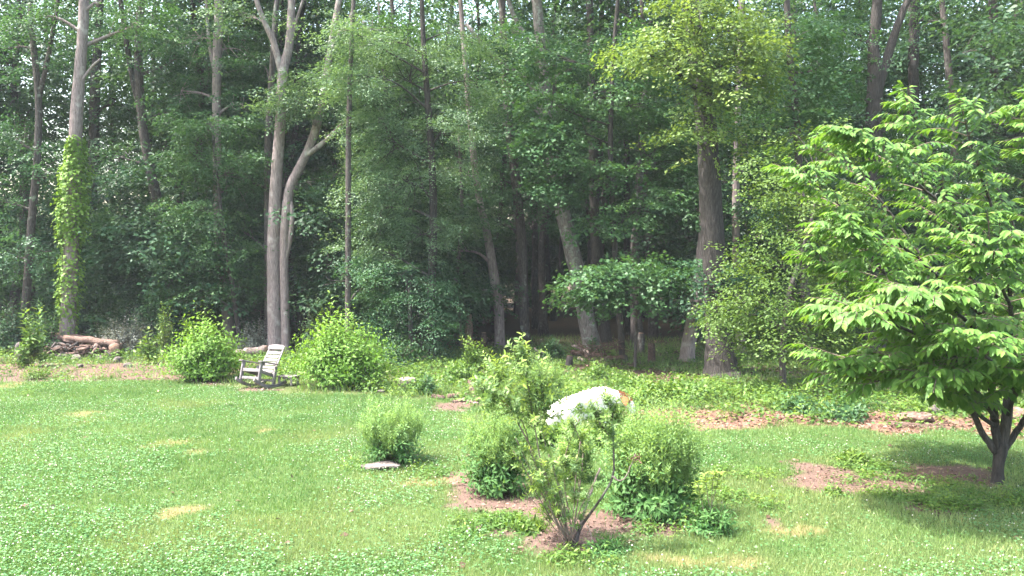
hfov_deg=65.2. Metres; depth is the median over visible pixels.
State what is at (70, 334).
split log
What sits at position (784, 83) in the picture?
forest tree
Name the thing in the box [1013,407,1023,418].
orange rock
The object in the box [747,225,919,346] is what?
understory shrub
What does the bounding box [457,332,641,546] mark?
willow shrub
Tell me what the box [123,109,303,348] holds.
young maple
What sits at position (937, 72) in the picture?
forest tree
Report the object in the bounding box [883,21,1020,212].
forest tree
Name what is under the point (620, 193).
forest tree
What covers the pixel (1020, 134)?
forest tree
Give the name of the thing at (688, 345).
leaning tree
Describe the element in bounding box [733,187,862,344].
understory shrub
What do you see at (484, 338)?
stump
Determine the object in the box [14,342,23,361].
upright stone
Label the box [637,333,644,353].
cut stump
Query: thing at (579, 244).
understory shrub
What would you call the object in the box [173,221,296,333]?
understory shrub
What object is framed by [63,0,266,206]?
forest tree
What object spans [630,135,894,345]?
understory shrub
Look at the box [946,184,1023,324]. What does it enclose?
understory shrub
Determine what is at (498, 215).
forest tree
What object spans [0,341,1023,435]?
undergrowth
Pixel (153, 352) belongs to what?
leaf plant
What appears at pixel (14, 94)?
forest tree
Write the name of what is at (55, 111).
forest tree
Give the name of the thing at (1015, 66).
forest tree
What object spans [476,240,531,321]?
understory shrub
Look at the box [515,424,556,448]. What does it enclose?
weed clump
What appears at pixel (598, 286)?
maple sapling
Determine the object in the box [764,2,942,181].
forest tree
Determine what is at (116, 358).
pile stone
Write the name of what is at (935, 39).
forest tree
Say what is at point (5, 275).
understory shrub
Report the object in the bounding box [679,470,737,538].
shrub
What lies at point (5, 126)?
forest tree
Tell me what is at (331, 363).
lime bush
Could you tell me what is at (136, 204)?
understory shrub
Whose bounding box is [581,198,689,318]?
understory shrub
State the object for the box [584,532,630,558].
leafy clump
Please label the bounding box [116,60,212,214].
forest tree
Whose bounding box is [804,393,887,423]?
leafy clump
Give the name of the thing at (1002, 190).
understory shrub
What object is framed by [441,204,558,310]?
understory shrub
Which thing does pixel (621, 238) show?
understory shrub
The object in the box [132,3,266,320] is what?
forest tree
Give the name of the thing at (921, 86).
forest tree
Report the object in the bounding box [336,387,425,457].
seed grass
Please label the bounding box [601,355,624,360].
brush branch
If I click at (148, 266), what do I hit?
understory shrub
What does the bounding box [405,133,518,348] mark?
slim tree
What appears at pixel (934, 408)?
grey rock
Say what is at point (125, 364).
pile stone
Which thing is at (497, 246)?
understory shrub
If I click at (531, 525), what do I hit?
leafy clump
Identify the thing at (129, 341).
silver shrub
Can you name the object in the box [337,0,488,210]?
forest tree
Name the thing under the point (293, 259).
understory shrub
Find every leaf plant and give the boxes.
[9,301,51,366]
[133,326,160,363]
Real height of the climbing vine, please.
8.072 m
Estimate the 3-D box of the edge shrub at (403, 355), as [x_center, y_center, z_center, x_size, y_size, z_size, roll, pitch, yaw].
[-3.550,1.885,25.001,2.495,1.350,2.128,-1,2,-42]
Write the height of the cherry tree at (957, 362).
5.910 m
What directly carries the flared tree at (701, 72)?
on the ground at (560, 327)
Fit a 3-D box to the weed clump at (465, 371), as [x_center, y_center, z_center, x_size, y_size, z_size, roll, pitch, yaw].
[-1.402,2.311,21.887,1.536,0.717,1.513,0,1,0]
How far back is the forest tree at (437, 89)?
49.11 m
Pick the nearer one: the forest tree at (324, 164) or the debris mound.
the debris mound
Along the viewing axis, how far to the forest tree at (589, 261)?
36.80 m
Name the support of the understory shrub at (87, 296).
on the ground at (560, 327)
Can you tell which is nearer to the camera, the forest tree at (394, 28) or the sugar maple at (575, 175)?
the sugar maple at (575, 175)
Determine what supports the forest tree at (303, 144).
on the ground at (560, 327)
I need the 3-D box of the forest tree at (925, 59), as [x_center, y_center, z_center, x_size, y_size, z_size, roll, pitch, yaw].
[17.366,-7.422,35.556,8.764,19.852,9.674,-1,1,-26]
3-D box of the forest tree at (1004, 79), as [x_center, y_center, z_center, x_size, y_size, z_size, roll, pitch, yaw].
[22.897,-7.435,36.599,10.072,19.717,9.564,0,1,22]
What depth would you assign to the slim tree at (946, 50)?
29.78 m
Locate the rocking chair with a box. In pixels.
[235,344,284,387]
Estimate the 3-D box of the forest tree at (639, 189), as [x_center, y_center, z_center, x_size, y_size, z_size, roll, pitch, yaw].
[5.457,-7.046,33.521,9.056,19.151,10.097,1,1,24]
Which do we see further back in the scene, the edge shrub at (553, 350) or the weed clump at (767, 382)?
the edge shrub at (553, 350)
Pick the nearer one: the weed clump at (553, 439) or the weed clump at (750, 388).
the weed clump at (553, 439)
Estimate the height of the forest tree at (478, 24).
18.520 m
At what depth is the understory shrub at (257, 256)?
35.39 m
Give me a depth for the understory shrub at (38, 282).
35.33 m
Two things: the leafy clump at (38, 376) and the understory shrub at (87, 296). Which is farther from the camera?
the understory shrub at (87, 296)
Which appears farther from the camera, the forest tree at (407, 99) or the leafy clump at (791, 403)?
the forest tree at (407, 99)
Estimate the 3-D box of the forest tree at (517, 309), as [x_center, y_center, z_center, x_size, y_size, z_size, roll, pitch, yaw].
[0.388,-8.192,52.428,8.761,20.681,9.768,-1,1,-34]
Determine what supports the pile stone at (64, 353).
on the ground at (560, 327)
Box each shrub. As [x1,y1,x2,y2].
[0,181,129,333]
[0,190,36,320]
[0,191,113,322]
[0,224,82,321]
[0,242,60,313]
[0,291,44,353]
[1,186,116,310]
[18,230,152,336]
[21,193,177,335]
[21,299,65,346]
[28,150,299,348]
[37,171,172,326]
[52,194,212,334]
[77,201,218,339]
[77,252,190,339]
[83,173,263,337]
[85,196,243,349]
[93,303,160,354]
[123,210,240,330]
[140,184,307,333]
[153,301,174,357]
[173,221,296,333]
[178,180,344,336]
[184,180,355,335]
[233,305,267,348]
[236,251,338,339]
[239,207,357,321]
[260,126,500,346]
[288,220,402,341]
[289,183,507,328]
[289,214,450,339]
[289,229,372,323]
[298,294,329,348]
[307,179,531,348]
[319,192,496,332]
[334,174,518,344]
[363,193,503,334]
[368,328,437,368]
[418,263,504,324]
[423,216,511,327]
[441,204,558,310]
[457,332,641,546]
[457,335,494,373]
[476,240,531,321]
[479,210,603,299]
[497,211,611,310]
[498,211,563,307]
[534,335,566,360]
[550,185,634,268]
[551,211,610,297]
[565,229,658,292]
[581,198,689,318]
[582,197,690,273]
[582,336,603,352]
[620,213,696,313]
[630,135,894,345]
[656,191,823,341]
[660,155,816,336]
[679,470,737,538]
[725,185,952,330]
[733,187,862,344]
[743,183,943,344]
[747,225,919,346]
[764,154,985,326]
[826,199,996,339]
[851,158,1023,329]
[892,205,1023,329]
[892,210,1009,340]
[929,167,1023,227]
[936,226,1023,337]
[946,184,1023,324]
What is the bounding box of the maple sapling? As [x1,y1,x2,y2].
[537,250,701,368]
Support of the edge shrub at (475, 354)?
on the ground at (560, 327)
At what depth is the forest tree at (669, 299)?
59.46 m
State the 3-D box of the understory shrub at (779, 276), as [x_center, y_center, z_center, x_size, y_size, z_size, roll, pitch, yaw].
[11.658,-0.713,30.964,8.424,6.386,9.109,-1,2,-39]
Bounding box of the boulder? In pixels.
[546,387,635,432]
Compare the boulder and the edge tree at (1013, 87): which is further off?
the edge tree at (1013, 87)
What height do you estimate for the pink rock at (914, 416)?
0.212 m
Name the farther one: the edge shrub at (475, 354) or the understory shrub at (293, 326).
the understory shrub at (293, 326)
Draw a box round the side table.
[276,374,299,385]
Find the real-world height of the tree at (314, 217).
9.182 m
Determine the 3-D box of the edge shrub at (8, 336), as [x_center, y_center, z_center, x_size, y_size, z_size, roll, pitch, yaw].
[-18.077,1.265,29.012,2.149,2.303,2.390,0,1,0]
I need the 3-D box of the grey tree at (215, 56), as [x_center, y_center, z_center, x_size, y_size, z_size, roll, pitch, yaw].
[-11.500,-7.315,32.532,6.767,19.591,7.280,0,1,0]
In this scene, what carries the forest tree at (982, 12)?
on the ground at (560, 327)
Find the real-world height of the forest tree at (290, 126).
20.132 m
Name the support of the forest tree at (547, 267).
on the ground at (560, 327)
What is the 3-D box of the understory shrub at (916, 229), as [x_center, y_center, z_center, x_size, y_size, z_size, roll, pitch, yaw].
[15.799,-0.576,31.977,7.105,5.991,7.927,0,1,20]
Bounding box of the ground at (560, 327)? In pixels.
[0,283,1023,575]
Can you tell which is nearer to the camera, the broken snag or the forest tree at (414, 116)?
the broken snag
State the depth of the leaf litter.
15.47 m
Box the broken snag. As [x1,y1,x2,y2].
[465,314,472,347]
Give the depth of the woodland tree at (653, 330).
35.76 m
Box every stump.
[397,377,416,389]
[481,332,486,348]
[564,355,572,367]
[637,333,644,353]
[648,343,655,362]
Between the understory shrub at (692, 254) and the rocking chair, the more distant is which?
the understory shrub at (692, 254)
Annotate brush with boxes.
[564,338,638,360]
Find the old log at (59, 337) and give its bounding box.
[32,333,63,341]
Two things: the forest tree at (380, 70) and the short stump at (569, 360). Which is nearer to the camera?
the short stump at (569, 360)
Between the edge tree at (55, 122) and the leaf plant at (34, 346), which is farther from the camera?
the edge tree at (55, 122)
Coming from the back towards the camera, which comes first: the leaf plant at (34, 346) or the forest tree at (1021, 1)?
the forest tree at (1021, 1)
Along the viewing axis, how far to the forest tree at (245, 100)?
35.17 m
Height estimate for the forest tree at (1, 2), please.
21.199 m
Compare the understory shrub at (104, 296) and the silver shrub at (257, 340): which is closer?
the silver shrub at (257, 340)
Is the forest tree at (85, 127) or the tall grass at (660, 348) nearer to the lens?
the tall grass at (660, 348)
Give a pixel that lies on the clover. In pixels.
(291, 541)
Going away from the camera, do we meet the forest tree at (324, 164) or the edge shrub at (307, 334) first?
the edge shrub at (307, 334)
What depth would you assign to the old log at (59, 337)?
28.39 m
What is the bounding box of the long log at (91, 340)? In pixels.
[62,335,119,345]
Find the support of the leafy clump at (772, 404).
on the ground at (560, 327)
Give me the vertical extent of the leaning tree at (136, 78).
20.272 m
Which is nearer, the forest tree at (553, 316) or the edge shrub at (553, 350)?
the edge shrub at (553, 350)
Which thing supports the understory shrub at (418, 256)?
on the ground at (560, 327)
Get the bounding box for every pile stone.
[57,352,70,358]
[113,356,122,362]
[123,362,132,367]
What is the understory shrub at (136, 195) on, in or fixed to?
on the ground at (560, 327)
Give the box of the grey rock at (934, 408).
[928,405,942,413]
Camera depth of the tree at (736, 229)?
28.87 m
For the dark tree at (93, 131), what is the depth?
35.63 m
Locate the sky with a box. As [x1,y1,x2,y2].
[0,0,1023,265]
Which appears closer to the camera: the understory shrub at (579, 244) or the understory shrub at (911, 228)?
the understory shrub at (911, 228)
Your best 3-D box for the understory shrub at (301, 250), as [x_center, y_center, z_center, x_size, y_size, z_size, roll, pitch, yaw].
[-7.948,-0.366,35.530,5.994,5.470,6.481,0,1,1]
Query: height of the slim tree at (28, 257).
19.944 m
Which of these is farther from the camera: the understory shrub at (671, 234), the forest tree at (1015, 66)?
the understory shrub at (671, 234)
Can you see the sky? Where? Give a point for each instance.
(400, 1)
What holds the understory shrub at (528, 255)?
on the ground at (560, 327)
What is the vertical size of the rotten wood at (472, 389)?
0.329 m
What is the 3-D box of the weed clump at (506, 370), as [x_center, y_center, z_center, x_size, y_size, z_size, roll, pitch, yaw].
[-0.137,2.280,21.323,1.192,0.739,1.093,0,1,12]
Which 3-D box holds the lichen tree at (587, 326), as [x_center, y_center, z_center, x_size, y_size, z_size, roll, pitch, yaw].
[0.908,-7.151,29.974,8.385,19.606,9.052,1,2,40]
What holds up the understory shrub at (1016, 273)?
on the ground at (560, 327)
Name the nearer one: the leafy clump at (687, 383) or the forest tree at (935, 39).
the leafy clump at (687, 383)
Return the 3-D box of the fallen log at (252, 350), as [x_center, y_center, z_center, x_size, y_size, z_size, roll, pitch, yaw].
[-9.429,2.265,28.822,1.526,0.456,0.339,0,1,20]
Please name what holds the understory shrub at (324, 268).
on the ground at (560, 327)
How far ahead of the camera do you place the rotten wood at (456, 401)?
18.25 m
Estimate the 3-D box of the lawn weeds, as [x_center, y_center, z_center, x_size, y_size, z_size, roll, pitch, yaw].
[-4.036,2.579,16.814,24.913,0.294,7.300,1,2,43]
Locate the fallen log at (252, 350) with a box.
[236,345,268,355]
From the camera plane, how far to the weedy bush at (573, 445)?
11.41 m
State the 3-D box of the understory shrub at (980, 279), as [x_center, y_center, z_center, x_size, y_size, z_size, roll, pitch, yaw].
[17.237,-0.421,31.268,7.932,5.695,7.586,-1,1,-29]
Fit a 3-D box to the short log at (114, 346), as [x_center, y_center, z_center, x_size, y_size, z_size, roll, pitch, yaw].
[-13.860,2.082,28.019,0.396,0.377,0.971,0,1,-16]
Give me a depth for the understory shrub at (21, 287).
41.30 m
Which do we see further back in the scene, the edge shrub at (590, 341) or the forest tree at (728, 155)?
the forest tree at (728, 155)
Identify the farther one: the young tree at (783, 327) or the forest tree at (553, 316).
the forest tree at (553, 316)
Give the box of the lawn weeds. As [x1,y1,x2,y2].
[5,365,1023,569]
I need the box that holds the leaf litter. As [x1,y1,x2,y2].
[0,337,1023,573]
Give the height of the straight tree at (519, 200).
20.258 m
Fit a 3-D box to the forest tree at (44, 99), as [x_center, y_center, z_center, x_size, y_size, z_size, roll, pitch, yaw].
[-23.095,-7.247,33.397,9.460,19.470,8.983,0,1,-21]
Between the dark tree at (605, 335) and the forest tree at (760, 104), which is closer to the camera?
the dark tree at (605, 335)
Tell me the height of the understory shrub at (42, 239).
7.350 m
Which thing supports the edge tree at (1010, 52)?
on the ground at (560, 327)
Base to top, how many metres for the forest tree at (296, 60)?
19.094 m
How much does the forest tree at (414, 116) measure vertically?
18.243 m
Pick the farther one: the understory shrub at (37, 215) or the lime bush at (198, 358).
the understory shrub at (37, 215)
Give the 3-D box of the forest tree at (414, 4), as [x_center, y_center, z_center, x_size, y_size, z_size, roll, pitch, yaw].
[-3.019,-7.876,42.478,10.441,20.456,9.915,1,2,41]
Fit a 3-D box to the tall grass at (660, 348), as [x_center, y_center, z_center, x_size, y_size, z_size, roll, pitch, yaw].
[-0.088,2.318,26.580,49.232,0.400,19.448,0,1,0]
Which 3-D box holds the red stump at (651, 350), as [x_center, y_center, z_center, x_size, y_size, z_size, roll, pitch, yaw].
[4.601,2.177,26.369,0.308,0.718,0.319,1,1,26]
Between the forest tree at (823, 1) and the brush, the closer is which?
the brush
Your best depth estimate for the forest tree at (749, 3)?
45.21 m
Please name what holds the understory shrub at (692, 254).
on the ground at (560, 327)
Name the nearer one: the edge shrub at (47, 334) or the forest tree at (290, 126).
the edge shrub at (47, 334)
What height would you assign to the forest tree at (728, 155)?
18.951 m
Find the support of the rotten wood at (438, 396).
on the ground at (560, 327)
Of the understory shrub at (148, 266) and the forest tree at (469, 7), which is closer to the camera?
the understory shrub at (148, 266)
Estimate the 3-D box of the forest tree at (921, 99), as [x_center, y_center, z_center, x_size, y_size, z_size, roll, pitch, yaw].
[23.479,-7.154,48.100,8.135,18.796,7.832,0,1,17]
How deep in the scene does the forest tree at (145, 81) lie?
43.39 m
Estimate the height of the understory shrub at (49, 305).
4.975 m
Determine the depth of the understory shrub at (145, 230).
30.47 m
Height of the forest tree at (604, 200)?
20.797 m
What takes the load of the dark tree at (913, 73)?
on the ground at (560, 327)
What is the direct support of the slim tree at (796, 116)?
on the ground at (560, 327)
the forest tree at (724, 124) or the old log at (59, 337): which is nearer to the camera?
the old log at (59, 337)
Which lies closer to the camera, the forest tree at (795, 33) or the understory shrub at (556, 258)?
the forest tree at (795, 33)
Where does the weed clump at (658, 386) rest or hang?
on the ground at (560, 327)
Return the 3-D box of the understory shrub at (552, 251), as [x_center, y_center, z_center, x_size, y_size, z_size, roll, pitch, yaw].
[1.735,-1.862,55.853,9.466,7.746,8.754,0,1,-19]
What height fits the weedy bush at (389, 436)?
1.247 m
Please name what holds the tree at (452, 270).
on the ground at (560, 327)
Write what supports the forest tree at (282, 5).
on the ground at (560, 327)
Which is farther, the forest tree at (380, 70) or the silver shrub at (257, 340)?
the forest tree at (380, 70)
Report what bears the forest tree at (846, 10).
on the ground at (560, 327)
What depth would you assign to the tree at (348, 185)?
27.77 m
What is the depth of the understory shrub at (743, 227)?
35.68 m
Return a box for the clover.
[0,377,1023,575]
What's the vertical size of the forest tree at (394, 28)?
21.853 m
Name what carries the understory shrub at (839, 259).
on the ground at (560, 327)
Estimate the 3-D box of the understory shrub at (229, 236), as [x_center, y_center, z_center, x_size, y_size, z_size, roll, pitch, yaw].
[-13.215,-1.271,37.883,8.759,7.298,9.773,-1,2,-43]
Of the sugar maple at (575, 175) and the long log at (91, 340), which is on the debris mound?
the long log at (91, 340)
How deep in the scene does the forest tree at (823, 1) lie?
39.39 m
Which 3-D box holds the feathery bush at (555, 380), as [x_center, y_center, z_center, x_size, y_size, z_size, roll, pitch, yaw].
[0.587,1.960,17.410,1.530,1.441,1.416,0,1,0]
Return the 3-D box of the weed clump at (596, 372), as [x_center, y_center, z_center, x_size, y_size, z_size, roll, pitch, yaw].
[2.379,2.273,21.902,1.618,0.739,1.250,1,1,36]
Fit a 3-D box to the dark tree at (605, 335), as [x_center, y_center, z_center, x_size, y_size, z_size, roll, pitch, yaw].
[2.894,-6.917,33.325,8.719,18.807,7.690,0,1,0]
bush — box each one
[147,300,252,382]
[275,290,403,391]
[354,386,430,465]
[411,373,440,394]
[451,362,545,499]
[512,348,573,409]
[553,413,595,479]
[593,373,720,529]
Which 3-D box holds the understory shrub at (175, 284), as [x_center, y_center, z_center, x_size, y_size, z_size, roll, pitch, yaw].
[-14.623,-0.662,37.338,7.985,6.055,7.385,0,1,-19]
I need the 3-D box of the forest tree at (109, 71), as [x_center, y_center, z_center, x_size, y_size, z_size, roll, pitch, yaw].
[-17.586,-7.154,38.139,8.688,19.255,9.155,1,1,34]
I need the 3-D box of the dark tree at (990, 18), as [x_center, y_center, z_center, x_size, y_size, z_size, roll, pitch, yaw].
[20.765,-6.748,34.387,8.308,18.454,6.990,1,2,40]
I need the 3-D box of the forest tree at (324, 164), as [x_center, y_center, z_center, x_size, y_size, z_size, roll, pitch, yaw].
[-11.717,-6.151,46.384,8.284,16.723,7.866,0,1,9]
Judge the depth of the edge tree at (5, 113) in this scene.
35.70 m
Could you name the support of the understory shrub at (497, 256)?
on the ground at (560, 327)
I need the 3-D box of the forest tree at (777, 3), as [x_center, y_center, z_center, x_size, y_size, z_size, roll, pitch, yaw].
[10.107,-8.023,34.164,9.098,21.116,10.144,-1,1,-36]
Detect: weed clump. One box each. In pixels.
[366,355,395,372]
[434,360,487,381]
[484,360,520,384]
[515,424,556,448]
[537,418,586,446]
[569,358,630,381]
[570,421,619,451]
[599,370,661,392]
[633,378,676,400]
[717,381,770,398]
[748,374,789,395]
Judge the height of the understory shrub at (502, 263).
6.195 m
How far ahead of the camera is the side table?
21.09 m
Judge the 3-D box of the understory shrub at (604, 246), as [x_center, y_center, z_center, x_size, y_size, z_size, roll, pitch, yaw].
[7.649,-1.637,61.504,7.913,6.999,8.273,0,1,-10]
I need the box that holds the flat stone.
[361,460,399,469]
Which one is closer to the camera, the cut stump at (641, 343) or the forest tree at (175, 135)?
the cut stump at (641, 343)
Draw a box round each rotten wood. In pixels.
[431,394,445,398]
[447,393,469,397]
[452,399,466,402]
[467,380,478,401]
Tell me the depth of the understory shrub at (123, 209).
41.71 m
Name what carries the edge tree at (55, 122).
on the ground at (560, 327)
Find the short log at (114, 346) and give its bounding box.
[109,343,122,351]
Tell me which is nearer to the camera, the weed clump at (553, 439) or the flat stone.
the flat stone
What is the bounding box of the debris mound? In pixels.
[42,337,125,359]
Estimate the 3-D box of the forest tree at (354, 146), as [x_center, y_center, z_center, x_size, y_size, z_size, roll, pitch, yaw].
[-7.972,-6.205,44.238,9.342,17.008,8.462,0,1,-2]
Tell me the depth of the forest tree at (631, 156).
40.18 m
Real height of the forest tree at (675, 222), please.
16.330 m
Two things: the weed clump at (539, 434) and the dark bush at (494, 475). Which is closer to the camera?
the dark bush at (494, 475)
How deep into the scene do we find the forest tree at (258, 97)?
43.89 m
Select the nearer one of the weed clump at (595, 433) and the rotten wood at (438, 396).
the weed clump at (595, 433)
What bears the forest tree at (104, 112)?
on the ground at (560, 327)
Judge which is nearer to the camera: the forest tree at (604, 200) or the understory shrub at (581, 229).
the forest tree at (604, 200)
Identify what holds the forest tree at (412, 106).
on the ground at (560, 327)
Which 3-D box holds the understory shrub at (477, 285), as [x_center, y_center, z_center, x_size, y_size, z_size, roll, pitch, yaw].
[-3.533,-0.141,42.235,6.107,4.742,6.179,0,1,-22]
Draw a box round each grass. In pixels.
[0,332,1023,411]
[0,377,1023,575]
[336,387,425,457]
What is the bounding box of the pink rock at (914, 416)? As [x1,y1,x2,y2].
[897,411,934,422]
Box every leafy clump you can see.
[6,351,34,367]
[14,365,54,381]
[495,511,554,538]
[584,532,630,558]
[657,373,724,401]
[765,397,785,410]
[773,390,822,416]
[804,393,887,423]
[837,447,875,465]
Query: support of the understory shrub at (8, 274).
on the ground at (560, 327)
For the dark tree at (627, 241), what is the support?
on the ground at (560, 327)
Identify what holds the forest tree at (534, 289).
on the ground at (560, 327)
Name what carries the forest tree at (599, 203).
on the ground at (560, 327)
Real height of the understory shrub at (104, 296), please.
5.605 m
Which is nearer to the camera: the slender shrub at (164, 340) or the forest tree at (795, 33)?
the slender shrub at (164, 340)
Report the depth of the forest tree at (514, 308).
55.67 m
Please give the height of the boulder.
0.859 m
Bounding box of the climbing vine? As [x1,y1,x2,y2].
[50,134,94,334]
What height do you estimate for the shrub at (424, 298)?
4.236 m
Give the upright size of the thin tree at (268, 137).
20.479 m
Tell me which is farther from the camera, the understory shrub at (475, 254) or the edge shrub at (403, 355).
the understory shrub at (475, 254)
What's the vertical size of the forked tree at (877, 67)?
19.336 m
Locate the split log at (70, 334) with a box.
[51,332,82,336]
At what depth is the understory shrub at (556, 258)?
56.75 m
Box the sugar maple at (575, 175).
[489,0,738,354]
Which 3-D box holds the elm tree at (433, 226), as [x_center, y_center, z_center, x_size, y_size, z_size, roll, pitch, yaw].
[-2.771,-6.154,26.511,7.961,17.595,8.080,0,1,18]
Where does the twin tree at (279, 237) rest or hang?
on the ground at (560, 327)
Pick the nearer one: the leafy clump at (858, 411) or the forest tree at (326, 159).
the leafy clump at (858, 411)
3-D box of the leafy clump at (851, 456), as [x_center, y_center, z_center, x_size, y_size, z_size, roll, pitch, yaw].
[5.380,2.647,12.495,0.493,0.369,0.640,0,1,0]
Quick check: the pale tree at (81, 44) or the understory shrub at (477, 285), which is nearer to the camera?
the pale tree at (81, 44)
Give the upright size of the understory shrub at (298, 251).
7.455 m
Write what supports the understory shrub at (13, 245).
on the ground at (560, 327)
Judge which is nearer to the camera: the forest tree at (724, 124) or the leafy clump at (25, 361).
the leafy clump at (25, 361)
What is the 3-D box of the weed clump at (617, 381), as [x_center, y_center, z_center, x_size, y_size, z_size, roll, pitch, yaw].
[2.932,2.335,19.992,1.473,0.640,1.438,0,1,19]
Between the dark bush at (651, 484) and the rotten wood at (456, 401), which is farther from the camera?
the rotten wood at (456, 401)
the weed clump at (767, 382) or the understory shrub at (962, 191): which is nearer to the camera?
the weed clump at (767, 382)
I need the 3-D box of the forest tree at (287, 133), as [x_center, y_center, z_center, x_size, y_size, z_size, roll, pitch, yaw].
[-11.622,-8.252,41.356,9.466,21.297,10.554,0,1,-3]
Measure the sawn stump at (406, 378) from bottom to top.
0.389 m
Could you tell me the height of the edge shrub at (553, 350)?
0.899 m
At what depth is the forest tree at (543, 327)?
36.33 m
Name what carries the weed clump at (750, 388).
on the ground at (560, 327)
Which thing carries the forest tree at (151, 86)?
on the ground at (560, 327)
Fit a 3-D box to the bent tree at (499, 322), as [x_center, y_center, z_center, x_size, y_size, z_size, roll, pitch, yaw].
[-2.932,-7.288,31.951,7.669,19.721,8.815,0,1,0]
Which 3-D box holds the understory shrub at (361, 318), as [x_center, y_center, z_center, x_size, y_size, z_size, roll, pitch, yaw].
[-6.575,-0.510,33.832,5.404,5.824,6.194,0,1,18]
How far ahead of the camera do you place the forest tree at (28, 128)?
39.99 m
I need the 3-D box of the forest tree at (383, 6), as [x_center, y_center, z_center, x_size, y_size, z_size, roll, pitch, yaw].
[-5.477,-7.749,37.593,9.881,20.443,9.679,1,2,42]
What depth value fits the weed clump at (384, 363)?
23.50 m
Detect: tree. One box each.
[0,0,56,239]
[0,0,71,219]
[0,0,110,317]
[0,0,125,327]
[0,0,133,330]
[0,0,186,318]
[0,0,194,349]
[0,0,197,337]
[0,1,27,163]
[0,1,71,229]
[0,36,54,209]
[17,33,173,318]
[27,0,180,214]
[43,0,254,215]
[57,0,254,344]
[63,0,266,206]
[84,0,311,335]
[91,0,249,209]
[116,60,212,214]
[125,0,303,345]
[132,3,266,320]
[140,17,234,199]
[149,0,330,336]
[177,0,360,344]
[185,0,407,354]
[189,13,329,292]
[199,0,369,337]
[200,0,376,324]
[205,0,411,333]
[220,0,384,343]
[222,6,344,214]
[254,84,371,317]
[256,0,403,203]
[274,0,536,359]
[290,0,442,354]
[291,0,482,201]
[295,0,455,338]
[297,15,431,207]
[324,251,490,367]
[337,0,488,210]
[343,1,433,103]
[344,10,465,198]
[371,13,468,210]
[376,0,526,216]
[378,6,481,193]
[393,0,574,337]
[395,3,520,234]
[397,0,505,347]
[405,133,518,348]
[417,5,578,333]
[425,0,593,344]
[437,0,643,350]
[451,133,512,310]
[459,0,636,336]
[466,17,567,316]
[469,1,608,328]
[476,1,573,314]
[493,20,605,315]
[495,0,665,342]
[510,34,632,320]
[513,0,691,325]
[518,0,633,246]
[542,0,737,343]
[544,0,692,325]
[547,0,697,338]
[570,35,663,264]
[572,15,668,317]
[576,0,681,334]
[590,0,802,377]
[600,100,680,317]
[603,0,761,329]
[619,79,698,317]
[621,0,781,361]
[623,0,867,342]
[632,1,772,240]
[660,2,782,321]
[660,93,730,311]
[683,0,835,199]
[685,114,887,386]
[707,0,884,189]
[709,6,805,227]
[717,0,881,366]
[722,0,797,353]
[726,0,920,338]
[751,13,848,156]
[761,80,1023,484]
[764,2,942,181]
[766,0,959,194]
[769,0,1010,352]
[790,0,1022,200]
[810,0,1019,214]
[835,0,1007,327]
[848,0,1002,196]
[859,43,972,198]
[870,0,1023,325]
[881,1,1022,189]
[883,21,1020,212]
[886,0,1023,331]
[907,0,1023,199]
[915,0,1023,167]
[923,0,1023,198]
[927,0,1023,203]
[928,0,1023,189]
[987,8,1023,186]
[999,15,1023,118]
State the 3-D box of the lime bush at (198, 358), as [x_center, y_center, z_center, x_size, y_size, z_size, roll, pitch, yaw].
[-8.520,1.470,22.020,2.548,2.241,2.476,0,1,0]
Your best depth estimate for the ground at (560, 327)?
11.16 m
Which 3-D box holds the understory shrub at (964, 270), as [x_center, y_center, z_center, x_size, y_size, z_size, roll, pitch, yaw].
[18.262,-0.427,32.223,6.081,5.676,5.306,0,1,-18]
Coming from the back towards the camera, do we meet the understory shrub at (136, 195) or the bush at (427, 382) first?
the understory shrub at (136, 195)
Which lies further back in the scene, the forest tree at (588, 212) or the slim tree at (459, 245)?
the forest tree at (588, 212)
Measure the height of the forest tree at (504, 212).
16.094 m
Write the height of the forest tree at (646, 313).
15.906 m
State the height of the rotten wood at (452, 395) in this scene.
0.151 m

